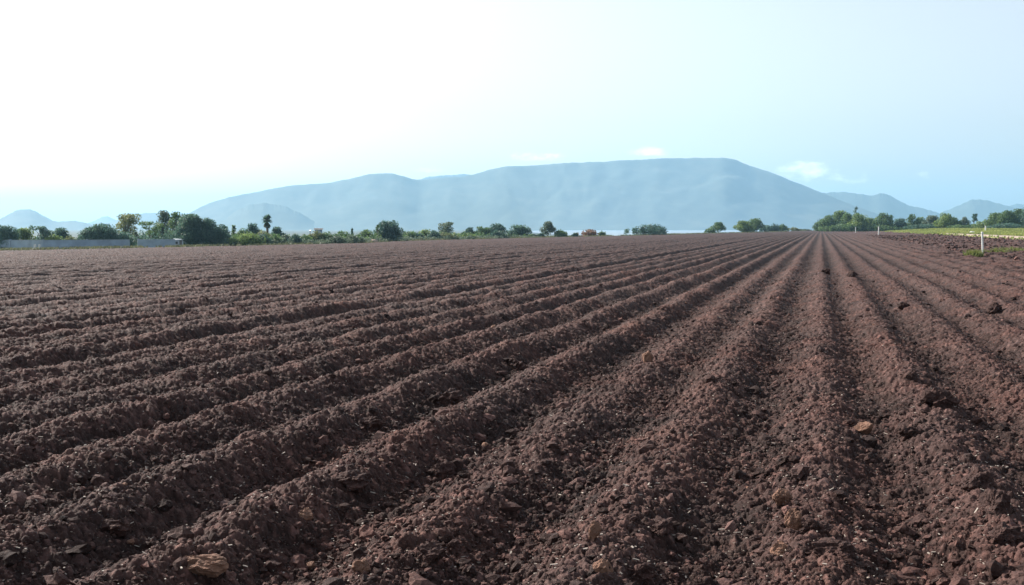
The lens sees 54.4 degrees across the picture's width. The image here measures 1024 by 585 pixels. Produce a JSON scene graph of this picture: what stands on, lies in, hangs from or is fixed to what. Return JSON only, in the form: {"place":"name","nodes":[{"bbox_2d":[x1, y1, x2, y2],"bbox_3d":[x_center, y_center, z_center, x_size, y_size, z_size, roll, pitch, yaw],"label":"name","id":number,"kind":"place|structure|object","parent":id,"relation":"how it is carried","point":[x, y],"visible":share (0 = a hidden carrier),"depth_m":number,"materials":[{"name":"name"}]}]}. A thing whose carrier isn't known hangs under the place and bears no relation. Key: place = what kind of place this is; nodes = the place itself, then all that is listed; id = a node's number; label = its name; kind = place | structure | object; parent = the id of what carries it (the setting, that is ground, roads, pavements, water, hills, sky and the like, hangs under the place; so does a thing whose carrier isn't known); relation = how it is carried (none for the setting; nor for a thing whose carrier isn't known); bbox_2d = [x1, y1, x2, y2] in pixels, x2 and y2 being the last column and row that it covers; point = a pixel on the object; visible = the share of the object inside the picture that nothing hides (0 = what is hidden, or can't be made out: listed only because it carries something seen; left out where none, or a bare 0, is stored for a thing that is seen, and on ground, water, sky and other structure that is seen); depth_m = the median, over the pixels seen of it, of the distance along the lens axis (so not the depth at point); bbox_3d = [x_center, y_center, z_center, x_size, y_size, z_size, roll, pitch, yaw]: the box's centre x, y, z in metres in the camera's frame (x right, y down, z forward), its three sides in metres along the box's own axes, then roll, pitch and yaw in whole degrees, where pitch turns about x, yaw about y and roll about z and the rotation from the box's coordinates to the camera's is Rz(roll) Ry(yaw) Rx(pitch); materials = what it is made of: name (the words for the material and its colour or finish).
{"place":"outdoors","nodes":[
{"label":"outdoors","id":0,"kind":"place"},
{"bbox_2d":[0,209,93,229],"bbox_3d":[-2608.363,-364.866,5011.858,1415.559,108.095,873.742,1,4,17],"label":"hill","id":1,"kind":"structure","parent":0,"point":[22,218],"depth_m":4852.30,"materials":[{"name":"blue"}]},
{"bbox_2d":[88,216,114,224],"bbox_3d":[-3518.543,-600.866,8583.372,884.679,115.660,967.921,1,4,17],"label":"hill","id":2,"kind":"structure","parent":0,"point":[105,220],"depth_m":8473.74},
{"bbox_2d":[107,213,158,226],"bbox_3d":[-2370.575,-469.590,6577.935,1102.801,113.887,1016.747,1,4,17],"label":"hill","id":3,"kind":"structure","parent":0,"point":[150,217],"depth_m":6466.49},
{"bbox_2d":[214,203,314,229],"bbox_3d":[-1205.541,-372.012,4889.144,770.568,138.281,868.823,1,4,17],"label":"hill","id":4,"kind":"structure","parent":0,"point":[285,218],"depth_m":4738.77,"materials":[{"name":"blue"}]},
{"bbox_2d":[418,174,468,179],"bbox_3d":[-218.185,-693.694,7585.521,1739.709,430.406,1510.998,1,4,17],"label":"ridge","id":5,"kind":"structure","parent":0,"point":[444,176],"depth_m":7537.73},
{"bbox_2d":[112,158,906,229],"bbox_3d":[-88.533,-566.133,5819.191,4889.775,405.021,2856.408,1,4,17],"label":"mountain","id":6,"kind":"structure","parent":0,"point":[687,193],"depth_m":5159.68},
{"bbox_2d":[0,231,1023,584],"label":"ploughed field","id":7,"kind":"structure","parent":0,"point":[290,273],"depth_m":10.09,"materials":[{"name":"soil"}]},
{"bbox_2d":[101,520,133,536],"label":"soil clod","id":8,"kind":"object","parent":7,"relation":"on","point":[119,528],"visible":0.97,"depth_m":5.29,"materials":[{"name":"soil"}]},
{"bbox_2d":[183,553,228,577],"bbox_3d":[-1.406,1.237,4.514,0.230,0.110,0.170,2,4,30],"label":"rock","id":9,"kind":"object","parent":7,"relation":"on","point":[212,565],"visible":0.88,"depth_m":4.48,"materials":[{"name":"stone"}]},
{"bbox_2d":[253,547,269,560],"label":"soil clod","id":10,"kind":"object","parent":7,"relation":"on","point":[262,553],"visible":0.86,"depth_m":4.86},
{"bbox_2d":[298,507,312,519],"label":"soil clod","id":11,"kind":"object","parent":7,"relation":"on","point":[306,513],"visible":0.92,"depth_m":5.34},
{"bbox_2d":[336,469,372,493],"bbox_3d":[-0.949,1.139,5.997,0.221,0.140,0.203,-1,4,-11],"label":"soil clod","id":12,"kind":"object","parent":7,"relation":"on","point":[357,481],"visible":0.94,"depth_m":5.96,"materials":[{"name":"soil"}]},
{"bbox_2d":[351,558,370,572],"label":"soil clod","id":13,"kind":"object","parent":7,"relation":"on","point":[361,566],"visible":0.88,"depth_m":4.46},
{"bbox_2d":[361,416,385,431],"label":"soil clod","id":14,"kind":"object","parent":7,"relation":"on","point":[372,423],"visible":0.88,"depth_m":8.10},
{"bbox_2d":[418,541,446,562],"bbox_3d":[-0.382,1.236,4.710,0.146,0.108,0.132,0,4,6],"label":"soil clod","id":15,"kind":"object","parent":7,"relation":"on","point":[432,551],"visible":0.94,"depth_m":4.69,"materials":[{"name":"soil"}]},
{"bbox_2d":[425,460,456,480],"bbox_3d":[-0.484,1.231,6.789,0.215,0.155,0.172,0,4,-6],"label":"soil clod","id":16,"kind":"object","parent":7,"relation":"on","point":[442,470],"visible":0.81,"depth_m":6.75,"materials":[{"name":"soil"}]},
{"bbox_2d":[437,388,463,405],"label":"soil clod","id":17,"kind":"object","parent":7,"relation":"on","point":[453,396],"visible":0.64,"depth_m":9.43,"materials":[{"name":"soil"}]},
{"bbox_2d":[446,538,461,555],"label":"soil clod","id":18,"kind":"object","parent":7,"relation":"on","point":[454,546],"visible":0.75,"depth_m":4.96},
{"bbox_2d":[0,268,1023,584],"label":"soil clods","id":19,"kind":"object","parent":7,"relation":"on","point":[8,558],"visible":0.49,"depth_m":6.24,"materials":[{"name":"soil"}]},
{"bbox_2d":[507,358,525,370],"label":"soil clod","id":20,"kind":"object","parent":7,"relation":"on","point":[514,363],"visible":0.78,"depth_m":11.71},
{"bbox_2d":[66,289,977,580],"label":"tan clods","id":21,"kind":"object","parent":7,"relation":"on","point":[310,563],"visible":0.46,"depth_m":6.57,"materials":[{"name":"soil"}]},
{"bbox_2d":[588,520,600,540],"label":"soil clod","id":22,"kind":"object","parent":7,"relation":"on","point":[594,530],"visible":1,"depth_m":4.78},
{"bbox_2d":[592,558,613,573],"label":"soil clod","id":23,"kind":"object","parent":7,"relation":"on","point":[601,565],"visible":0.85,"depth_m":4.39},
{"bbox_2d":[631,562,656,582],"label":"soil clod","id":24,"kind":"object","parent":7,"relation":"on","point":[644,571],"visible":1,"depth_m":4.56,"materials":[{"name":"soil"}]},
{"bbox_2d":[642,351,653,362],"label":"soil clod","id":25,"kind":"object","parent":7,"relation":"on","point":[648,356],"visible":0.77,"depth_m":11.54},
{"bbox_2d":[649,516,673,535],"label":"soil clod","id":26,"kind":"object","parent":7,"relation":"on","point":[660,526],"visible":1,"depth_m":5.18,"materials":[{"name":"soil"}]},
{"bbox_2d":[769,540,787,556],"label":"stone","id":27,"kind":"object","parent":7,"relation":"on","point":[778,547],"visible":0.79,"depth_m":4.86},
{"bbox_2d":[772,488,791,505],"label":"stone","id":28,"kind":"object","parent":7,"relation":"on","point":[780,496],"visible":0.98,"depth_m":5.71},
{"bbox_2d":[784,508,801,529],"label":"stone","id":29,"kind":"object","parent":7,"relation":"on","point":[792,518],"visible":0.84,"depth_m":5.20,"materials":[{"name":"stone"}]},
{"bbox_2d":[800,517,833,534],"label":"soil clod","id":30,"kind":"object","parent":7,"relation":"on","point":[809,524],"visible":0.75,"depth_m":5.08,"materials":[{"name":"soil"}]},
{"bbox_2d":[817,215,837,231],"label":"tree","id":31,"kind":"object","parent":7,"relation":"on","point":[828,220],"visible":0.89,"depth_m":447.31,"materials":[{"name":"green plant"}]},
{"bbox_2d":[811,537,856,558],"bbox_3d":[1.541,1.234,4.760,0.206,0.120,0.212,4,5,45],"label":"soil clod","id":32,"kind":"object","parent":7,"relation":"on","point":[843,549],"visible":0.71,"depth_m":4.72,"materials":[{"name":"soil"}]},
{"bbox_2d":[832,210,848,224],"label":"tree","id":33,"kind":"object","parent":7,"relation":"on","point":[838,214],"visible":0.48,"depth_m":457.61,"materials":[{"name":"green plant"}]},
{"bbox_2d":[839,212,852,231],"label":"tree","id":34,"kind":"object","parent":7,"relation":"on","point":[846,218],"visible":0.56,"depth_m":437.87,"materials":[{"name":"green plant"}]},
{"bbox_2d":[847,213,870,231],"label":"tree","id":35,"kind":"object","parent":7,"relation":"on","point":[860,221],"visible":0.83,"depth_m":427.44,"materials":[{"name":"green plant"}]},
{"bbox_2d":[854,421,872,433],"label":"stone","id":36,"kind":"object","parent":7,"relation":"on","point":[865,427],"visible":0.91,"depth_m":7.92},
{"bbox_2d":[860,500,880,510],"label":"soil clod","id":37,"kind":"object","parent":7,"relation":"on","point":[873,505],"visible":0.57,"depth_m":5.83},
{"bbox_2d":[896,424,922,441],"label":"soil clod","id":38,"kind":"object","parent":7,"relation":"on","point":[905,431],"visible":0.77,"depth_m":7.55,"materials":[{"name":"soil"}]},
{"bbox_2d":[904,368,917,380],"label":"soil clod","id":39,"kind":"object","parent":7,"relation":"on","point":[911,374],"visible":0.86,"depth_m":10.00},
{"bbox_2d":[920,386,959,407],"bbox_3d":[3.687,0.933,8.604,0.310,0.242,0.269,0,4,-6],"label":"soil clod","id":40,"kind":"object","parent":7,"relation":"on","point":[938,396],"visible":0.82,"depth_m":8.53,"materials":[{"name":"soil"}]},
{"bbox_2d":[869,233,1023,259],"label":"broken clods","id":41,"kind":"object","parent":7,"relation":"on","point":[955,248],"visible":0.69,"depth_m":108.81,"materials":[{"name":"soil"}]},
{"bbox_2d":[962,248,983,256],"bbox_3d":[25.917,-2.210,55.888,1.249,0.589,1.629,1,4,17],"label":"grass tuft","id":42,"kind":"object","parent":7,"relation":"on","point":[976,253],"visible":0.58,"depth_m":55.59,"materials":[{"name":"green plant"}]},
{"bbox_2d":[957,464,997,490],"bbox_3d":[2.711,1.105,5.830,0.218,0.184,0.224,-2,4,-31],"label":"soil clod","id":43,"kind":"object","parent":7,"relation":"on","point":[977,476],"visible":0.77,"depth_m":5.76,"materials":[{"name":"soil"}]},
{"bbox_2d":[986,302,1001,314],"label":"soil clod","id":44,"kind":"object","parent":7,"relation":"on","point":[994,308],"visible":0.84,"depth_m":19.49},
{"bbox_2d":[979,488,1014,514],"bbox_3d":[2.568,1.133,5.290,0.149,0.194,0.196,0,4,-7],"label":"soil clod","id":45,"kind":"object","parent":7,"relation":"on","point":[998,501],"visible":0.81,"depth_m":5.23,"materials":[{"name":"soil"}]},
{"bbox_2d":[987,521,1023,546],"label":"soil clod","id":46,"kind":"object","parent":7,"relation":"on","point":[1003,533],"visible":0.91,"depth_m":4.84,"materials":[{"name":"soil"}]},
{"bbox_2d":[0,265,1023,584],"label":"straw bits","id":47,"kind":"object","parent":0,"point":[530,469],"visible":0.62,"depth_m":6.05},
{"bbox_2d":[0,0,1023,222],"label":"sky","id":48,"kind":"structure","parent":0,"point":[110,108],"materials":[{"name":"white"}]},
{"bbox_2d":[29,230,1020,239],"bbox_3d":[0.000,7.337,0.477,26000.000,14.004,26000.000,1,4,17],"label":"ground","id":49,"kind":"structure","parent":0,"point":[72,233],"depth_m":2177.57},
{"bbox_2d":[0,225,21,242],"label":"tree","id":50,"kind":"object","parent":49,"relation":"on","point":[7,232],"visible":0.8,"depth_m":160.28,"materials":[{"name":"green plant"}]},
{"bbox_2d":[15,227,35,239],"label":"tree","id":51,"kind":"object","parent":49,"relation":"on","point":[25,233],"visible":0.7,"depth_m":163.49,"materials":[{"name":"green plant"}]},
{"bbox_2d":[28,225,55,239],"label":"tree","id":52,"kind":"object","parent":49,"relation":"on","point":[44,231],"visible":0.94,"depth_m":162.56,"materials":[{"name":"green plant"}]},
{"bbox_2d":[45,234,63,239],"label":"bush","id":53,"kind":"object","parent":49,"relation":"on","point":[53,237],"visible":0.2,"depth_m":161.69,"materials":[{"name":"green plant"}]},
{"bbox_2d":[52,227,69,238],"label":"tree","id":54,"kind":"object","parent":49,"relation":"on","point":[63,232],"visible":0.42,"depth_m":176.03,"materials":[{"name":"green plant"}]},
{"bbox_2d":[0,239,129,248],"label":"boundary wall","id":55,"kind":"structure","parent":49,"relation":"on","point":[45,243],"depth_m":158.42,"materials":[{"name":"concrete"}]},
{"bbox_2d":[77,223,122,239],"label":"tree","id":56,"kind":"object","parent":49,"relation":"on","point":[102,231],"visible":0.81,"depth_m":163.42,"materials":[{"name":"green plant"}]},
{"bbox_2d":[0,226,232,247],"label":"undergrowth","id":57,"kind":"object","parent":49,"relation":"on","point":[165,235],"visible":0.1,"depth_m":170.82,"materials":[{"name":"green plant"}]},
{"bbox_2d":[118,231,135,246],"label":"bush","id":58,"kind":"object","parent":49,"relation":"on","point":[125,236],"visible":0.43,"depth_m":167.11,"materials":[{"name":"green plant"}]},
{"bbox_2d":[114,213,141,236],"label":"tree","id":59,"kind":"object","parent":49,"relation":"on","point":[127,222],"visible":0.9,"depth_m":177.44,"materials":[{"name":"green plant"}]},
{"bbox_2d":[138,221,163,238],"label":"tree","id":60,"kind":"object","parent":49,"relation":"on","point":[154,229],"visible":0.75,"depth_m":173.45,"materials":[{"name":"green plant"}]},
{"bbox_2d":[137,239,174,247],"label":"boundary wall","id":61,"kind":"structure","parent":49,"relation":"on","point":[151,243],"depth_m":163.11,"materials":[{"name":"concrete"}]},
{"bbox_2d":[151,210,173,234],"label":"tree","id":62,"kind":"object","parent":49,"relation":"on","point":[164,217],"visible":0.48,"depth_m":180.09,"materials":[{"name":"green plant"}]},
{"bbox_2d":[167,211,182,238],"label":"tree","id":63,"kind":"object","parent":49,"relation":"on","point":[175,215],"visible":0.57,"depth_m":176.86,"materials":[{"name":"green plant"}]},
{"bbox_2d":[174,213,210,244],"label":"tree","id":64,"kind":"object","parent":49,"relation":"on","point":[187,230],"visible":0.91,"depth_m":166.39,"materials":[{"name":"green plant"}]},
{"bbox_2d":[192,217,227,244],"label":"tree","id":65,"kind":"object","parent":49,"relation":"on","point":[216,234],"visible":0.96,"depth_m":167.53,"materials":[{"name":"green plant"}]},
{"bbox_2d":[227,231,266,245],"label":"bush","id":66,"kind":"object","parent":49,"relation":"on","point":[247,238],"visible":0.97,"depth_m":167.18,"materials":[{"name":"green plant"}]},
{"bbox_2d":[244,223,261,235],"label":"tree","id":67,"kind":"object","parent":49,"relation":"on","point":[252,228],"visible":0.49,"depth_m":191.38,"materials":[{"name":"green plant"}]},
{"bbox_2d":[262,214,271,232],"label":"palm tree","id":68,"kind":"object","parent":49,"relation":"on","point":[267,225],"visible":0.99,"depth_m":195.15,"materials":[{"name":"green plant"}]},
{"bbox_2d":[269,227,285,236],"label":"tree","id":69,"kind":"object","parent":49,"relation":"on","point":[276,230],"visible":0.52,"depth_m":191.12,"materials":[{"name":"green plant"}]},
{"bbox_2d":[269,233,285,243],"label":"bush","id":70,"kind":"object","parent":49,"relation":"on","point":[274,235],"visible":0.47,"depth_m":174.28,"materials":[{"name":"green plant"}]},
{"bbox_2d":[287,233,302,243],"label":"bush","id":71,"kind":"object","parent":49,"relation":"on","point":[297,238],"visible":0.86,"depth_m":176.23,"materials":[{"name":"green plant"}]},
{"bbox_2d":[309,229,323,243],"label":"bush","id":72,"kind":"object","parent":49,"relation":"on","point":[316,234],"visible":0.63,"depth_m":186.77,"materials":[{"name":"green plant"}]},
{"bbox_2d":[325,235,346,243],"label":"bush","id":73,"kind":"object","parent":49,"relation":"on","point":[340,240],"visible":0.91,"depth_m":184.63,"materials":[{"name":"green plant"}]},
{"bbox_2d":[346,235,364,242],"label":"bush","id":74,"kind":"object","parent":49,"relation":"on","point":[355,237],"visible":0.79,"depth_m":189.29,"materials":[{"name":"green plant"}]},
{"bbox_2d":[358,229,374,238],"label":"bush","id":75,"kind":"object","parent":49,"relation":"on","point":[365,233],"visible":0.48,"depth_m":206.47,"materials":[{"name":"green plant"}]},
{"bbox_2d":[232,231,537,244],"bbox_3d":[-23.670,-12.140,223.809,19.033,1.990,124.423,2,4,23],"label":"undergrowth","id":76,"kind":"object","parent":49,"relation":"on","point":[326,241],"visible":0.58,"depth_m":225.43,"materials":[{"name":"green plant"}]},
{"bbox_2d":[373,220,403,240],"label":"tree","id":77,"kind":"object","parent":49,"relation":"on","point":[391,230],"visible":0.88,"depth_m":217.50,"materials":[{"name":"green plant"}]},
{"bbox_2d":[0,230,814,250],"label":"verge grass","id":78,"kind":"structure","parent":49,"relation":"on","point":[96,247],"depth_m":164.19,"materials":[{"name":"green plant"}]},
{"bbox_2d":[427,230,441,238],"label":"bush","id":79,"kind":"object","parent":49,"relation":"on","point":[433,234],"visible":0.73,"depth_m":246.07,"materials":[{"name":"green plant"}]},
{"bbox_2d":[438,222,453,232],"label":"tree","id":80,"kind":"object","parent":49,"relation":"on","point":[446,227],"visible":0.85,"depth_m":270.52,"materials":[{"name":"green plant"}]},
{"bbox_2d":[473,226,490,235],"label":"tree","id":81,"kind":"object","parent":49,"relation":"on","point":[483,230],"visible":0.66,"depth_m":268.30,"materials":[{"name":"green plant"}]},
{"bbox_2d":[486,223,507,234],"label":"tree","id":82,"kind":"object","parent":49,"relation":"on","point":[498,226],"visible":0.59,"depth_m":269.37,"materials":[{"name":"green plant"}]},
{"bbox_2d":[491,230,506,236],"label":"bush","id":83,"kind":"object","parent":49,"relation":"on","point":[502,233],"visible":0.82,"depth_m":262.77,"materials":[{"name":"green plant"}]},
{"bbox_2d":[506,224,531,235],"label":"tree","id":84,"kind":"object","parent":49,"relation":"on","point":[521,229],"visible":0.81,"depth_m":275.87,"materials":[{"name":"green plant"}]},
{"bbox_2d":[539,221,556,234],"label":"tree","id":85,"kind":"object","parent":49,"relation":"on","point":[548,226],"visible":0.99,"depth_m":284.51,"materials":[{"name":"green plant"}]},
{"bbox_2d":[554,229,567,236],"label":"bush","id":86,"kind":"object","parent":49,"relation":"on","point":[559,233],"visible":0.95,"depth_m":283.89,"materials":[{"name":"green plant"}]},
{"bbox_2d":[577,229,598,236],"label":"bush","id":87,"kind":"object","parent":49,"relation":"on","point":[590,232],"visible":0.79,"depth_m":292.02,"materials":[{"name":"orange plant"}]},
{"bbox_2d":[624,223,667,234],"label":"tree","id":88,"kind":"object","parent":49,"relation":"on","point":[648,229],"visible":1,"depth_m":325.02,"materials":[{"name":"green plant"}]},
{"bbox_2d":[710,222,726,232],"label":"tree","id":89,"kind":"object","parent":49,"relation":"on","point":[718,226],"visible":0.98,"depth_m":387.97,"materials":[{"name":"green plant"}]},
{"bbox_2d":[733,220,755,231],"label":"tree","id":90,"kind":"object","parent":49,"relation":"on","point":[743,226],"visible":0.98,"depth_m":416.86,"materials":[{"name":"green plant"}]},
{"bbox_2d":[749,218,765,231],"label":"tree","id":91,"kind":"object","parent":49,"relation":"on","point":[757,223],"visible":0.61,"depth_m":423.76,"materials":[{"name":"green plant"}]},
{"bbox_2d":[818,223,862,231],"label":"bush","id":92,"kind":"object","parent":49,"relation":"on","point":[840,227],"visible":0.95,"depth_m":427.23,"materials":[{"name":"green plant"}]},
{"bbox_2d":[871,212,893,226],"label":"tree","id":93,"kind":"object","parent":49,"relation":"on","point":[882,218],"visible":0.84,"depth_m":427.63,"materials":[{"name":"green plant"}]},
{"bbox_2d":[864,224,902,230],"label":"bush","id":94,"kind":"object","parent":49,"relation":"on","point":[881,228],"visible":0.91,"depth_m":422.27,"materials":[{"name":"green plant"}]},
{"bbox_2d":[894,218,907,229],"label":"tree","id":95,"kind":"object","parent":49,"relation":"on","point":[899,222],"visible":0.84,"depth_m":427.42,"materials":[{"name":"green plant"}]},
{"bbox_2d":[905,213,916,229],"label":"tree","id":96,"kind":"object","parent":49,"relation":"on","point":[910,218],"visible":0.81,"depth_m":418.33,"materials":[{"name":"green plant"}]},
{"bbox_2d":[902,223,942,228],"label":"bush","id":97,"kind":"object","parent":49,"relation":"on","point":[923,226],"visible":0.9,"depth_m":403.38,"materials":[{"name":"green plant"}]},
{"bbox_2d":[921,215,938,227],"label":"tree","id":98,"kind":"object","parent":49,"relation":"on","point":[930,219],"visible":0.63,"depth_m":407.79,"materials":[{"name":"green plant"}]},
{"bbox_2d":[933,213,955,227],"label":"tree","id":99,"kind":"object","parent":49,"relation":"on","point":[945,219],"visible":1,"depth_m":397.50,"materials":[{"name":"green plant"}]},
{"bbox_2d":[884,228,1023,239],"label":"grass","id":100,"kind":"structure","parent":49,"relation":"on","point":[1012,232],"depth_m":257.51,"materials":[{"name":"plant"}]},
{"bbox_2d":[972,219,991,227],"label":"bush","id":101,"kind":"object","parent":49,"relation":"on","point":[980,224],"visible":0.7,"depth_m":379.48,"materials":[{"name":"green plant"}]},
{"bbox_2d":[983,212,1000,225],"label":"tree","id":102,"kind":"object","parent":49,"relation":"on","point":[992,219],"visible":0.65,"depth_m":373.23,"materials":[{"name":"green plant"}]},
{"bbox_2d":[986,222,1023,227],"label":"bush","id":103,"kind":"object","parent":49,"relation":"on","point":[1009,225],"visible":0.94,"depth_m":358.24,"materials":[{"name":"green plant"}]},
{"bbox_2d":[996,210,1020,225],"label":"tree","id":104,"kind":"object","parent":49,"relation":"on","point":[1007,216],"visible":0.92,"depth_m":367.55,"materials":[{"name":"green plant"}]},
{"bbox_2d":[532,230,784,235],"bbox_3d":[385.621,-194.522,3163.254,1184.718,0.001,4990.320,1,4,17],"label":"lake","id":105,"kind":"structure","parent":0,"point":[608,232],"depth_m":2975.74,"materials":[{"name":"liquid"}]},
{"bbox_2d":[824,192,939,222],"bbox_3d":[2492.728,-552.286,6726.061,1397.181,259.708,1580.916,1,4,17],"label":"hill","id":106,"kind":"structure","parent":0,"point":[879,203],"depth_m":6666.54,"materials":[{"name":"blue"}]},
{"bbox_2d":[940,199,1017,224],"bbox_3d":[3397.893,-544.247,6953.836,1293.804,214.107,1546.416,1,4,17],"label":"hill","id":107,"kind":"structure","parent":0,"point":[983,209],"depth_m":6844.82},
{"bbox_2d":[941,233,1023,237],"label":"dirt track","id":108,"kind":"structure","parent":0,"point":[991,235],"depth_m":163.36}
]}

